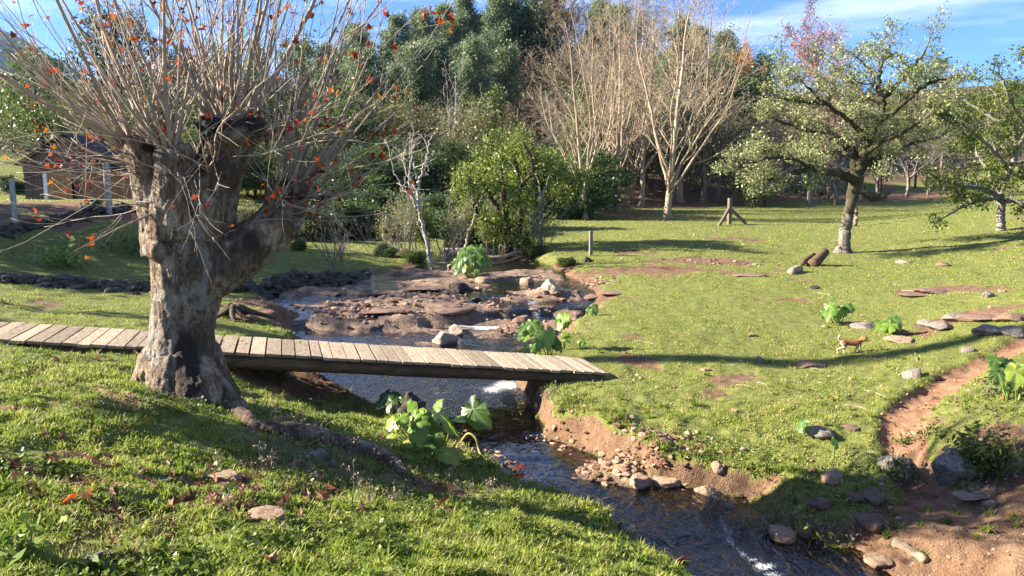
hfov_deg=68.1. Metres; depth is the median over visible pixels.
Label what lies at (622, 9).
feathery tree
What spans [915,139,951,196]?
grey twig tree
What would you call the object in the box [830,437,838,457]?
elephant ear plant
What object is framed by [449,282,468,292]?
rock
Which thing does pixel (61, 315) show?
grass
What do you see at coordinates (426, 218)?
thicket
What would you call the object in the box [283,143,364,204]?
dark evergreen
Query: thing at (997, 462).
leafy weed
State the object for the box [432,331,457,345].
rock
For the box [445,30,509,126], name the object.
feathery tree
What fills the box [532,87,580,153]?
grey twig tree
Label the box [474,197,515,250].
thicket
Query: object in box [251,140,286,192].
dark evergreen
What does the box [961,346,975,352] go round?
rock
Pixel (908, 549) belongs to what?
fallen log
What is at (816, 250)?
grass
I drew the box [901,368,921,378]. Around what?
rock
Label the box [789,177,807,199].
orchard tree
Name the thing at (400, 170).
dark evergreen
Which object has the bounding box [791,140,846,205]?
orchard tree
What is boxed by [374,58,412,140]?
feathery tree
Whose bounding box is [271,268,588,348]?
rock shelf
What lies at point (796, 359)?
leaf litter
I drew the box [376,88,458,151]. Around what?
olive tree
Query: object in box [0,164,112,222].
wire fence
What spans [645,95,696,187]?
feathery tree
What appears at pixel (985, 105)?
shiny leaved tree
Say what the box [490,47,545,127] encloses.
twiggy tree
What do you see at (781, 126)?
twiggy tree
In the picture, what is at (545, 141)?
grey twig tree
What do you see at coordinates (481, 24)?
feathery tree
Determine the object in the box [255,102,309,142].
green tree
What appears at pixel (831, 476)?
rock
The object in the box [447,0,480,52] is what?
feathery tree
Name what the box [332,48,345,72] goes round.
feathery tree
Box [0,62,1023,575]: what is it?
ground
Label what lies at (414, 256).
shrub
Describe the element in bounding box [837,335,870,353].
dog
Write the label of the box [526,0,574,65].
dark evergreen
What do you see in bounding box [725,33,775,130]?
autumn tree
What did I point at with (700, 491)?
rock
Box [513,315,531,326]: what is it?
rock
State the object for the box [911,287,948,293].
rock
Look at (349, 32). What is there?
feathery tree
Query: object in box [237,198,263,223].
shrub
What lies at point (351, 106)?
green tree
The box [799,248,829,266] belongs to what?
split log
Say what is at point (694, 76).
grey twig tree
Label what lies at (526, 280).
rock
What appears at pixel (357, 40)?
feathery tree
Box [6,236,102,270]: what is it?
leafy weed
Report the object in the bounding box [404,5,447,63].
feathery tree
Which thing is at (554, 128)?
grey twig tree
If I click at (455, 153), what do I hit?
dark evergreen
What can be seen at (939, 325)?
rock
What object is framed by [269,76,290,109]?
feathery tree
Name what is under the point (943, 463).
rock
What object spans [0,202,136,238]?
dry stone wall
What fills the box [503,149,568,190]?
green tree
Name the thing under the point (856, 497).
rock
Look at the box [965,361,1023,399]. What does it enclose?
leafy weed
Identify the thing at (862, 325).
rock
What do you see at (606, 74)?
grey twig tree
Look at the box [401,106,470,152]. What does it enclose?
olive tree
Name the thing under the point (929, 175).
orchard tree
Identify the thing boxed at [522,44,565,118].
twiggy tree
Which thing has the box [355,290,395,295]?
rock
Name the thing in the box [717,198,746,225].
braced post
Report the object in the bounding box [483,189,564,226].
shrub
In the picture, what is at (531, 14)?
dark evergreen
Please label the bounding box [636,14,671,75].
twiggy tree
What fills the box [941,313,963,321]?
rock
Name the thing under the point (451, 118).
grey twig tree
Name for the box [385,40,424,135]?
feathery tree
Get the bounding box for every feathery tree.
[241,41,270,82]
[241,56,286,114]
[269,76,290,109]
[281,113,304,143]
[301,55,341,123]
[307,68,348,95]
[310,38,333,71]
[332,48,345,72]
[335,19,375,73]
[336,25,374,78]
[338,56,361,93]
[342,40,393,136]
[373,28,398,94]
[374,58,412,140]
[376,9,414,76]
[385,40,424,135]
[392,36,443,142]
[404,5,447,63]
[407,5,434,41]
[417,36,458,119]
[420,35,454,118]
[432,0,454,57]
[440,12,469,72]
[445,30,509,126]
[445,40,478,112]
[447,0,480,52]
[469,8,488,65]
[477,0,515,69]
[486,38,529,128]
[490,0,534,73]
[576,0,613,81]
[596,1,634,66]
[635,47,674,137]
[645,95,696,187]
[648,53,686,129]
[648,106,700,202]
[662,11,694,69]
[672,30,692,50]
[683,19,714,84]
[700,23,741,93]
[856,97,884,152]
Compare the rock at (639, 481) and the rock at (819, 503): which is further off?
the rock at (639, 481)
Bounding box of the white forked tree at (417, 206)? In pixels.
[385,120,437,269]
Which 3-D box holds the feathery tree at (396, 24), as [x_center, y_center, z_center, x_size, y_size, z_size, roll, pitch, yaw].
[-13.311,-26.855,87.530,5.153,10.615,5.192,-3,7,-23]
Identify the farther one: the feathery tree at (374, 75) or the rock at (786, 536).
the feathery tree at (374, 75)
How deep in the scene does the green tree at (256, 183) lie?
48.61 m
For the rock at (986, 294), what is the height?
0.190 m
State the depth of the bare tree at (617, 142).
48.04 m
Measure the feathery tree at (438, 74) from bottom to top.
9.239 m
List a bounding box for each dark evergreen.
[130,100,189,131]
[161,106,192,132]
[242,140,283,195]
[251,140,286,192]
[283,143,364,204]
[288,143,371,210]
[314,142,404,208]
[333,144,371,199]
[346,129,433,203]
[352,144,420,201]
[358,146,457,205]
[363,145,458,205]
[399,134,496,200]
[442,150,524,200]
[485,0,559,88]
[491,147,555,189]
[517,1,565,78]
[525,0,583,77]
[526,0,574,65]
[552,146,634,216]
[577,150,646,210]
[684,48,749,150]
[695,60,771,158]
[994,93,1023,156]
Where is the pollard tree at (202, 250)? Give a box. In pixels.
[0,0,466,482]
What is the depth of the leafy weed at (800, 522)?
6.84 m
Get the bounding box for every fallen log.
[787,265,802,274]
[891,538,928,563]
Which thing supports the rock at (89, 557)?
on the ground at (734, 478)
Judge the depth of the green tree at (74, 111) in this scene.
67.65 m
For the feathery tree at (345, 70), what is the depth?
68.75 m
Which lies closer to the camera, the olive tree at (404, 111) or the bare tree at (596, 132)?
the bare tree at (596, 132)
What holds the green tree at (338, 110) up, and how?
on the ground at (734, 478)
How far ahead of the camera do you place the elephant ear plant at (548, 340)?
12.36 m
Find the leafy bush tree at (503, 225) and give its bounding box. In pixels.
[445,120,599,254]
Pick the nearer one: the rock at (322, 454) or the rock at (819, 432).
the rock at (322, 454)
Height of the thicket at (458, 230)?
2.660 m
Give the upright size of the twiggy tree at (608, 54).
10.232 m
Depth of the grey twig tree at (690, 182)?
60.60 m
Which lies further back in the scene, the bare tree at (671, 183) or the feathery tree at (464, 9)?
the feathery tree at (464, 9)
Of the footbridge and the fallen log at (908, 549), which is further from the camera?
the footbridge
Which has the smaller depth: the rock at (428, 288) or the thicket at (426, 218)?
the rock at (428, 288)
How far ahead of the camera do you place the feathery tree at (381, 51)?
91.48 m
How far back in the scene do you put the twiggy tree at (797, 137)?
63.07 m
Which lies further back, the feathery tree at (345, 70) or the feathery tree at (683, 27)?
the feathery tree at (683, 27)
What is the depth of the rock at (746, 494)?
7.59 m
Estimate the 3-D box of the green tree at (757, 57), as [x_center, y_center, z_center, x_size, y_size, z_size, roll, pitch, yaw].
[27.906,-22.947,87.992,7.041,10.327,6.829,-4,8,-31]
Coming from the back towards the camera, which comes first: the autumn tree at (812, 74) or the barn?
the autumn tree at (812, 74)
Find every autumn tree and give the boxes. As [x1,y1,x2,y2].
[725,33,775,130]
[756,0,856,180]
[768,19,885,194]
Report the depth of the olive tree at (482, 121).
51.86 m
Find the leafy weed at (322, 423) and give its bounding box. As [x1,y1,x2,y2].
[310,413,335,431]
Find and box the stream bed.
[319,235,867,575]
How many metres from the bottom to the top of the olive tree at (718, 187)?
9.584 m
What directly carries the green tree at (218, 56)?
on the ground at (734, 478)
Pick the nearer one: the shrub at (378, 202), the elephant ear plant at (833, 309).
the elephant ear plant at (833, 309)
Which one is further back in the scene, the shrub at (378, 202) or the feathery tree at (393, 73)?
the feathery tree at (393, 73)
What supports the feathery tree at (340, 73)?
on the ground at (734, 478)
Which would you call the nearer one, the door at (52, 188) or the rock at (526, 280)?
the rock at (526, 280)
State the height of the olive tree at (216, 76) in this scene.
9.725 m
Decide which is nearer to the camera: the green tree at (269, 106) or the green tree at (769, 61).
the green tree at (269, 106)
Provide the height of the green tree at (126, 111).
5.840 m
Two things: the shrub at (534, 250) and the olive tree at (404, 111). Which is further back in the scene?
the olive tree at (404, 111)
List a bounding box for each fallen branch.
[472,255,525,267]
[489,251,527,259]
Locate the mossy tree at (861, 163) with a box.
[707,1,985,253]
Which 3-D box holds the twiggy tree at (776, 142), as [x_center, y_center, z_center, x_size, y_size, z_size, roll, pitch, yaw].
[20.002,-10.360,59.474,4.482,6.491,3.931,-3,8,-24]
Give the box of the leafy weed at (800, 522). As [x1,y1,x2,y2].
[781,500,834,538]
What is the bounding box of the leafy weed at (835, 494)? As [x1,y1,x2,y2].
[820,478,854,504]
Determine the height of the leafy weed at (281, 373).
0.761 m
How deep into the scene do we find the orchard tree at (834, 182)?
51.56 m
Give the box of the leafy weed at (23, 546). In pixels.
[0,512,67,568]
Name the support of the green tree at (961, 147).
on the ground at (734, 478)
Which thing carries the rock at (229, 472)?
on the ground at (734, 478)
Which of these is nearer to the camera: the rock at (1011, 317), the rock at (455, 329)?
the rock at (1011, 317)
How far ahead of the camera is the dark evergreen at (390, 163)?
46.15 m
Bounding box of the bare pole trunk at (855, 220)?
[848,183,858,225]
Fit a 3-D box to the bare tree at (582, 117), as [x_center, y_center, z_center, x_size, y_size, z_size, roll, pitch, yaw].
[5.809,-10.628,54.463,6.794,9.448,6.590,0,7,-4]
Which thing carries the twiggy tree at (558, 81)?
on the ground at (734, 478)
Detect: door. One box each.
[47,173,60,199]
[59,173,72,199]
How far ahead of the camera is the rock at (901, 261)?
23.09 m
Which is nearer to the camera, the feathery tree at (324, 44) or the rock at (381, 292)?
the rock at (381, 292)
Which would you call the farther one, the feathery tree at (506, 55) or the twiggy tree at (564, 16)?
the twiggy tree at (564, 16)
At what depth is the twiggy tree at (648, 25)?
91.52 m
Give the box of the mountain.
[0,31,88,79]
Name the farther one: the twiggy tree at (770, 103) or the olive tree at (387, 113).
the twiggy tree at (770, 103)
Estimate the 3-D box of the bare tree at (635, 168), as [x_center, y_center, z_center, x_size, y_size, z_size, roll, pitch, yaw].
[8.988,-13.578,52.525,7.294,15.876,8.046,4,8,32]
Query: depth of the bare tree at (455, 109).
53.61 m
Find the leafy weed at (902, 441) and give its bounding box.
[891,412,940,445]
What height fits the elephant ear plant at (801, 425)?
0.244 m
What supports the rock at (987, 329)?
on the ground at (734, 478)
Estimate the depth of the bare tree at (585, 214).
40.36 m
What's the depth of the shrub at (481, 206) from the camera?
33.03 m
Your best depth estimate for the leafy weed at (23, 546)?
3.26 m
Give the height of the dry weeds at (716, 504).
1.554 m
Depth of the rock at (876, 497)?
7.02 m
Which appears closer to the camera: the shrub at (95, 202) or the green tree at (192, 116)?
the shrub at (95, 202)
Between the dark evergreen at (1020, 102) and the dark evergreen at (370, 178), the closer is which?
the dark evergreen at (370, 178)
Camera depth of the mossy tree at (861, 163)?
25.73 m
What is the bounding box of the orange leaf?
[60,488,96,504]
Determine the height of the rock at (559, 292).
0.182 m
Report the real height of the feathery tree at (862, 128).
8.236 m
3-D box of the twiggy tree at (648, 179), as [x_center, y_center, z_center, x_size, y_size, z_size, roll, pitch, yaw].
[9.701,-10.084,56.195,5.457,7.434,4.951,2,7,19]
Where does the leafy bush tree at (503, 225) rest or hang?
on the ground at (734, 478)
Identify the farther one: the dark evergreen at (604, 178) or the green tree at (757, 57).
the green tree at (757, 57)
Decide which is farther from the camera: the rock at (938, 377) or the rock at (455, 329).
the rock at (455, 329)
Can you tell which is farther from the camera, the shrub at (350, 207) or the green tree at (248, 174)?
the green tree at (248, 174)
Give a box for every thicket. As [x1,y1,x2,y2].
[300,206,353,270]
[345,207,379,241]
[372,188,429,253]
[377,204,413,249]
[392,198,437,250]
[401,190,482,256]
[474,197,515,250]
[518,200,574,248]
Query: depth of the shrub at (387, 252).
24.51 m
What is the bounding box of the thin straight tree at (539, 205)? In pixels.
[523,163,558,244]
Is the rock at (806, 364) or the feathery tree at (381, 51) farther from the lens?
the feathery tree at (381, 51)
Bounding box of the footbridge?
[0,322,608,382]
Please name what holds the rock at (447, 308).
on the rock shelf
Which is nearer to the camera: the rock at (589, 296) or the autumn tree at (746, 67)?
the rock at (589, 296)
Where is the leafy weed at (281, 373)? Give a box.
[224,334,300,384]
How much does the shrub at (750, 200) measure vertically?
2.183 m
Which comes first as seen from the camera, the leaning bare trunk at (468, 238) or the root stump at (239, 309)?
the root stump at (239, 309)
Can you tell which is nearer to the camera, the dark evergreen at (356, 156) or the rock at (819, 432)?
the rock at (819, 432)
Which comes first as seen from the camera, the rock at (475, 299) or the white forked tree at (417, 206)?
the rock at (475, 299)
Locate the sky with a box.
[0,0,1023,96]
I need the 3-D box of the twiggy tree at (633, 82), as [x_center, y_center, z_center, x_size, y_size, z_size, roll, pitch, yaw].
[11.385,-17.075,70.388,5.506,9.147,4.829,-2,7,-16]
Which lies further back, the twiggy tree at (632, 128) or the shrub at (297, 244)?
the twiggy tree at (632, 128)
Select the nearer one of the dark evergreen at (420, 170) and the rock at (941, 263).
the rock at (941, 263)
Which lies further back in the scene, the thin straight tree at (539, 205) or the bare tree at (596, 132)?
the bare tree at (596, 132)
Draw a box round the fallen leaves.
[2,349,1007,572]
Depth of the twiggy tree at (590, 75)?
73.43 m
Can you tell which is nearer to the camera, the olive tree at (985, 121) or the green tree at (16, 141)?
the green tree at (16, 141)
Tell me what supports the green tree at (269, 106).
on the ground at (734, 478)
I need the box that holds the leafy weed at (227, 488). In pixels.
[216,476,248,510]
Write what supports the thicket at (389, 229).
on the ground at (734, 478)
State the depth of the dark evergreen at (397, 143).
46.65 m
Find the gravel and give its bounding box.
[234,257,1023,575]
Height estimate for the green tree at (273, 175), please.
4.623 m
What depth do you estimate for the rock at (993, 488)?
6.88 m
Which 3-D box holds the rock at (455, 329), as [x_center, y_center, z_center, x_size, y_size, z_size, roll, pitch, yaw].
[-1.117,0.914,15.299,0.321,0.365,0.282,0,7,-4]
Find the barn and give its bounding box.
[14,133,132,199]
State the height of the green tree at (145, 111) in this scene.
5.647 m
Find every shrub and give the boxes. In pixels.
[0,174,24,192]
[85,198,104,207]
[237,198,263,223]
[289,238,307,250]
[294,207,347,241]
[322,196,370,239]
[348,184,406,235]
[372,242,399,257]
[399,248,427,263]
[411,190,478,237]
[442,187,517,236]
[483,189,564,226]
[520,243,545,256]
[546,178,611,219]
[555,256,576,266]
[729,182,778,206]
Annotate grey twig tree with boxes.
[132,64,186,111]
[152,75,200,107]
[421,114,483,167]
[510,123,561,154]
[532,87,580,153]
[536,111,583,153]
[565,46,617,101]
[596,54,630,104]
[606,0,664,79]
[624,5,649,62]
[660,90,714,184]
[670,56,706,137]
[677,103,736,202]
[709,132,761,191]
[719,90,785,203]
[730,104,800,203]
[830,66,892,184]
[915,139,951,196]
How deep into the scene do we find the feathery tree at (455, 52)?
71.96 m
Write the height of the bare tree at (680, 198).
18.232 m
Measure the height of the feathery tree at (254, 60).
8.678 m
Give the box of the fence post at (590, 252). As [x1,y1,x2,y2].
[588,231,592,254]
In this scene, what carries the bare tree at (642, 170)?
on the ground at (734, 478)
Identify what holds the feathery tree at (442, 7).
on the ground at (734, 478)
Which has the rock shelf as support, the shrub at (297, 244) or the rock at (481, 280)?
the rock at (481, 280)
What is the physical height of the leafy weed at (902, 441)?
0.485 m
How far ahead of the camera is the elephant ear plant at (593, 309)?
15.27 m
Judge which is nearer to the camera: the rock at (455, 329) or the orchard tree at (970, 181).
the rock at (455, 329)
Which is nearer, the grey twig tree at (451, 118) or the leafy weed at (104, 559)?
the leafy weed at (104, 559)
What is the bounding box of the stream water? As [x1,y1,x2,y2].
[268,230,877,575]
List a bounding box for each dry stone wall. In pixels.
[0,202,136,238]
[0,272,150,294]
[232,268,373,300]
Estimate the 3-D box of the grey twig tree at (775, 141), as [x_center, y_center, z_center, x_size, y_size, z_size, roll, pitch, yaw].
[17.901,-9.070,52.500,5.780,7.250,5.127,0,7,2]
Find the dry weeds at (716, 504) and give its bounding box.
[144,379,998,549]
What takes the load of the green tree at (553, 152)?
on the ground at (734, 478)
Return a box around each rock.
[80,549,112,568]
[156,476,171,483]
[203,469,241,481]
[247,505,285,521]
[308,449,326,459]
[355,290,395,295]
[361,307,407,313]
[396,391,425,428]
[399,286,443,290]
[424,301,474,315]
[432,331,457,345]
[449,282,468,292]
[449,324,464,335]
[469,297,481,302]
[475,276,489,283]
[476,294,511,298]
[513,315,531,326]
[519,277,534,285]
[520,305,552,309]
[537,287,548,294]
[541,278,560,292]
[548,290,563,295]
[582,294,597,299]
[583,256,592,262]
[598,291,622,294]
[629,472,650,490]
[651,475,680,488]
[694,485,719,498]
[700,367,710,371]
[711,460,723,474]
[724,502,733,510]
[732,273,765,276]
[736,491,761,497]
[755,356,763,363]
[766,525,796,545]
[793,527,812,538]
[796,360,826,368]
[804,425,834,439]
[807,495,832,510]
[809,285,819,288]
[820,468,844,484]
[842,424,859,430]
[846,492,864,503]
[850,322,875,329]
[855,512,883,531]
[861,487,887,505]
[863,552,893,568]
[875,455,919,485]
[883,335,913,342]
[889,329,910,334]
[895,260,912,262]
[897,292,928,296]
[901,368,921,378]
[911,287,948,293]
[917,319,933,326]
[926,321,952,330]
[929,375,942,381]
[931,448,980,486]
[936,261,949,265]
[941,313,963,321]
[950,489,990,500]
[956,314,995,321]
[959,480,981,489]
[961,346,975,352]
[971,324,1001,335]
[980,500,996,507]
[981,291,994,297]
[982,485,996,491]
[992,313,1023,321]
[1000,325,1023,337]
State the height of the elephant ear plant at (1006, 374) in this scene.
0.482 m
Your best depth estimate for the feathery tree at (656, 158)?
53.45 m
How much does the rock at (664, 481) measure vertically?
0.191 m
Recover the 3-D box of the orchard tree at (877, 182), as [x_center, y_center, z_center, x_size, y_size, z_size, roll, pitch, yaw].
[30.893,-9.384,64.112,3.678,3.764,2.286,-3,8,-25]
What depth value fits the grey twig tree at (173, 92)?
68.42 m
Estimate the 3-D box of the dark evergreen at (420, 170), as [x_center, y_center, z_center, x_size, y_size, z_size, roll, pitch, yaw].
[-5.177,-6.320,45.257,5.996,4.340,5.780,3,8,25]
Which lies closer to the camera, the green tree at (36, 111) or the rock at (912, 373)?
the rock at (912, 373)
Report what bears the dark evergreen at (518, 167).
on the ground at (734, 478)
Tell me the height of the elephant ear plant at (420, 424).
0.819 m
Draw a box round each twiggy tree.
[169,63,214,111]
[272,56,315,111]
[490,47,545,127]
[497,96,549,153]
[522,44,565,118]
[531,48,588,141]
[532,0,597,76]
[535,38,595,136]
[542,0,599,80]
[570,61,607,106]
[597,40,650,143]
[610,56,650,125]
[622,105,668,196]
[624,97,657,171]
[627,2,665,65]
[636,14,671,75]
[742,109,799,197]
[744,88,792,161]
[744,121,789,184]
[772,109,823,196]
[772,109,832,197]
[774,133,799,194]
[816,117,848,198]
[891,101,943,187]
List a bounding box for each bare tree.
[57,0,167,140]
[432,56,486,157]
[525,0,633,219]
[525,0,642,213]
[552,0,682,210]
[555,0,660,206]
[600,0,704,202]
[600,0,720,205]
[602,0,743,203]
[607,0,766,219]
[654,0,765,201]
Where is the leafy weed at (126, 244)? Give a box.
[82,225,146,258]
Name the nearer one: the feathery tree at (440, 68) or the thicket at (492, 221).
the thicket at (492, 221)
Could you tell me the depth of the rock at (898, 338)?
12.69 m
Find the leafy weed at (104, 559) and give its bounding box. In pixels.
[82,526,143,569]
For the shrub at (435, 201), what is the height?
2.204 m
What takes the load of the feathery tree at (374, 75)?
on the ground at (734, 478)
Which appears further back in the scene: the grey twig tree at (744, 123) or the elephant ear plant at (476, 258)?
the grey twig tree at (744, 123)
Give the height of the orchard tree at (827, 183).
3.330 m
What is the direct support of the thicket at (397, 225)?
on the ground at (734, 478)
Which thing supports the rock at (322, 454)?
on the ground at (734, 478)
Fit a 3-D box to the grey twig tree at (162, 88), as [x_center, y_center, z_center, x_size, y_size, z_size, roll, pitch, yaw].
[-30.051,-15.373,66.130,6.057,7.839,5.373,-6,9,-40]
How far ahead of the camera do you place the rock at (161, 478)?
4.59 m
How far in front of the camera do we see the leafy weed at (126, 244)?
19.58 m
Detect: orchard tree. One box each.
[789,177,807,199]
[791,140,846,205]
[803,148,866,204]
[821,163,841,194]
[865,159,898,191]
[881,151,937,197]
[921,161,947,194]
[943,159,984,190]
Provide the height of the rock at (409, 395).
0.548 m
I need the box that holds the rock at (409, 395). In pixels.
[396,391,425,428]
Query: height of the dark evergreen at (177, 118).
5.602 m
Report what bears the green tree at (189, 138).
on the ground at (734, 478)
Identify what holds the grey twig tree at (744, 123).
on the ground at (734, 478)
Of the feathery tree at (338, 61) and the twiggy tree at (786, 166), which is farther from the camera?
the feathery tree at (338, 61)
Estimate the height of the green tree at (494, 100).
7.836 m
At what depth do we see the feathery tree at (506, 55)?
67.57 m
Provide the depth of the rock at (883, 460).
7.53 m
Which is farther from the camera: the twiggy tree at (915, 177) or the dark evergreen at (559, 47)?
the dark evergreen at (559, 47)
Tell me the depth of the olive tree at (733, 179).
58.39 m
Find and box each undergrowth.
[0,43,871,199]
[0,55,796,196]
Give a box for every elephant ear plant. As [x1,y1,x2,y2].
[373,389,404,413]
[385,394,492,468]
[451,244,491,277]
[517,317,543,345]
[520,326,562,354]
[554,312,585,348]
[585,303,598,315]
[796,417,810,436]
[820,300,854,323]
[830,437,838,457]
[874,314,901,334]
[986,353,1023,401]
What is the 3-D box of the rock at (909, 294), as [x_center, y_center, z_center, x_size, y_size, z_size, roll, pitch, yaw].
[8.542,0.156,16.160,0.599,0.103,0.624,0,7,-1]
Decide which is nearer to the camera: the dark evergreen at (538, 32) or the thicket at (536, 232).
the thicket at (536, 232)
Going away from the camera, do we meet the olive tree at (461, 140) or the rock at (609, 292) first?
the rock at (609, 292)
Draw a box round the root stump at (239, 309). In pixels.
[217,302,275,321]
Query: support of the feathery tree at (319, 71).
on the ground at (734, 478)
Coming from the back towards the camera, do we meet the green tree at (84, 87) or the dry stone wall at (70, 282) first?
the green tree at (84, 87)
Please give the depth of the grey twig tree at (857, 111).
69.79 m
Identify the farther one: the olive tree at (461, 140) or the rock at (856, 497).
the olive tree at (461, 140)
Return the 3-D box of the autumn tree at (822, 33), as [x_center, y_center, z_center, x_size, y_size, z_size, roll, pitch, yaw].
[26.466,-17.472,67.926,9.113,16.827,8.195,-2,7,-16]
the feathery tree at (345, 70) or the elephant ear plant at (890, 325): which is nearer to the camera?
the elephant ear plant at (890, 325)
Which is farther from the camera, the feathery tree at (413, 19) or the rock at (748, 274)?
the feathery tree at (413, 19)
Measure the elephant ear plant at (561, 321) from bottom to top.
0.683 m
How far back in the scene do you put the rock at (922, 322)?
13.60 m
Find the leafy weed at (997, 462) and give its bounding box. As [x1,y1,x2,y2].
[939,415,1023,491]
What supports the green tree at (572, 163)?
on the ground at (734, 478)
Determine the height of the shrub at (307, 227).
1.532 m
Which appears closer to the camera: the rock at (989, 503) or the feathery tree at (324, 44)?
the rock at (989, 503)
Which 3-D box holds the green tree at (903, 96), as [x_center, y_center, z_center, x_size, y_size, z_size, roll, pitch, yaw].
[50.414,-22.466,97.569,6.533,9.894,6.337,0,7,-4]
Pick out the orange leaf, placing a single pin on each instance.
(73, 496)
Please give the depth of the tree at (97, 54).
57.33 m
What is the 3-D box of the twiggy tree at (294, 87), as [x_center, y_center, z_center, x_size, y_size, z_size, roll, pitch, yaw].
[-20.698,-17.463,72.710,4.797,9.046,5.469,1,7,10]
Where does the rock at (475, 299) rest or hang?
on the rock shelf
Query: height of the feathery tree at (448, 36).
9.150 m
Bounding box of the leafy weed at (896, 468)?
[880,439,928,490]
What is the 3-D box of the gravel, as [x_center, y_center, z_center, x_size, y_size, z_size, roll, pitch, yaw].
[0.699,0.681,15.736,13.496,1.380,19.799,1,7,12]
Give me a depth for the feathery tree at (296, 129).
57.71 m
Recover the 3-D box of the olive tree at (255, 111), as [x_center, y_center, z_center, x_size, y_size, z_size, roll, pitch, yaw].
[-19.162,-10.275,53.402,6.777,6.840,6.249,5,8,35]
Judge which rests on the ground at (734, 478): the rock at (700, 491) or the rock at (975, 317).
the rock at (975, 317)
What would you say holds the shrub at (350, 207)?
on the ground at (734, 478)
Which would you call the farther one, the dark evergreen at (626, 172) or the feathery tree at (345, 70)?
the feathery tree at (345, 70)
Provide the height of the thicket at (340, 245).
2.009 m
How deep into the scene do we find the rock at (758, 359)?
12.04 m
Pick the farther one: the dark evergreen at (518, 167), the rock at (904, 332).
the dark evergreen at (518, 167)
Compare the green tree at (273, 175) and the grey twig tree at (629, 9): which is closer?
the green tree at (273, 175)
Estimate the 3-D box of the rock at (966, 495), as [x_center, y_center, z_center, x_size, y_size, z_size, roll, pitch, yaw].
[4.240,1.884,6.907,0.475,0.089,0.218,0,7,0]
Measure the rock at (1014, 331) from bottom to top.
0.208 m
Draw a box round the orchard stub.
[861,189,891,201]
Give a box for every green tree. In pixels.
[0,39,83,147]
[0,70,51,145]
[0,112,20,159]
[49,85,95,135]
[61,74,111,132]
[95,56,171,125]
[103,90,155,139]
[127,100,154,133]
[141,42,196,104]
[153,89,228,137]
[166,124,199,161]
[167,53,214,95]
[199,34,246,79]
[207,47,242,83]
[240,143,274,197]
[243,143,279,198]
[245,94,287,141]
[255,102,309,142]
[255,135,318,202]
[271,26,319,112]
[282,42,324,94]
[291,95,378,178]
[297,90,367,151]
[311,75,395,151]
[347,92,403,181]
[453,82,521,152]
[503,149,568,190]
[525,147,599,189]
[537,143,577,190]
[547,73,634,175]
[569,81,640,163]
[738,45,776,103]
[749,50,794,108]
[839,97,911,193]
[886,78,922,150]
[928,86,1000,173]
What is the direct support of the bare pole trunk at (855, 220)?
on the ground at (734, 478)
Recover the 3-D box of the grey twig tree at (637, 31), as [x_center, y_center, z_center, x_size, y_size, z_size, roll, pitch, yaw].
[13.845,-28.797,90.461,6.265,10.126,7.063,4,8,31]
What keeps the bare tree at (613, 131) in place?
on the ground at (734, 478)
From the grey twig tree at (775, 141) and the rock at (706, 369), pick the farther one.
the grey twig tree at (775, 141)
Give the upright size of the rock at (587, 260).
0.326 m
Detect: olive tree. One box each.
[180,48,253,111]
[226,100,280,140]
[355,91,424,148]
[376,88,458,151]
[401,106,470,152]
[418,97,507,183]
[437,88,535,158]
[556,100,649,175]
[614,115,666,177]
[666,85,762,201]
[708,94,784,183]
[911,73,987,171]
[959,96,1023,182]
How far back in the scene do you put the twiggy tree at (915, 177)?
72.59 m
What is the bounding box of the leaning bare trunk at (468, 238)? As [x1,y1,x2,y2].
[460,180,486,246]
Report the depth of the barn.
44.44 m
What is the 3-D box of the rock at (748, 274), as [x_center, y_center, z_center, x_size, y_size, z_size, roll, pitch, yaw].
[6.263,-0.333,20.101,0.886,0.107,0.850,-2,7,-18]
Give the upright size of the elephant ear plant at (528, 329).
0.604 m
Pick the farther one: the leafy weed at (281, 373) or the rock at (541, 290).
the rock at (541, 290)
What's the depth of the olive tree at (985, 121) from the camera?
68.17 m
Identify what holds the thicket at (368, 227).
on the ground at (734, 478)
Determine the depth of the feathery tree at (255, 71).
66.36 m
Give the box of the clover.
[0,341,1023,575]
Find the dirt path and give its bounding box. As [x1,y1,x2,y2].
[878,338,1023,528]
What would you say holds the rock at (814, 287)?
on the ground at (734, 478)
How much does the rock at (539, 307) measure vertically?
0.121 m
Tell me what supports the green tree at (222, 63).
on the ground at (734, 478)
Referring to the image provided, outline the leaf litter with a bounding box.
[401,209,1023,460]
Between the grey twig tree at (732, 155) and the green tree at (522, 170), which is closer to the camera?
the green tree at (522, 170)
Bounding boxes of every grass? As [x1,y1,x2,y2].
[0,159,1023,270]
[0,219,1023,448]
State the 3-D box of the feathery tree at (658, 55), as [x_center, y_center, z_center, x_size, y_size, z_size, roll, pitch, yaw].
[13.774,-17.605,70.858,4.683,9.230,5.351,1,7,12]
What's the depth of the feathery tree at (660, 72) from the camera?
66.28 m
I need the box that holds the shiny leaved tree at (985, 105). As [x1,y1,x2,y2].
[912,41,1023,234]
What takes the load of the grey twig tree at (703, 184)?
on the ground at (734, 478)
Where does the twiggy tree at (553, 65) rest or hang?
on the ground at (734, 478)
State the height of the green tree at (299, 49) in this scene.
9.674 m
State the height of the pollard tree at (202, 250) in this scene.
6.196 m
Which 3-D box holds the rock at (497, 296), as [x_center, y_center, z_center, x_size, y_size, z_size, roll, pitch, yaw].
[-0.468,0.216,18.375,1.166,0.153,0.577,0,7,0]
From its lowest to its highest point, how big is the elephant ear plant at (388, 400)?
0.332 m

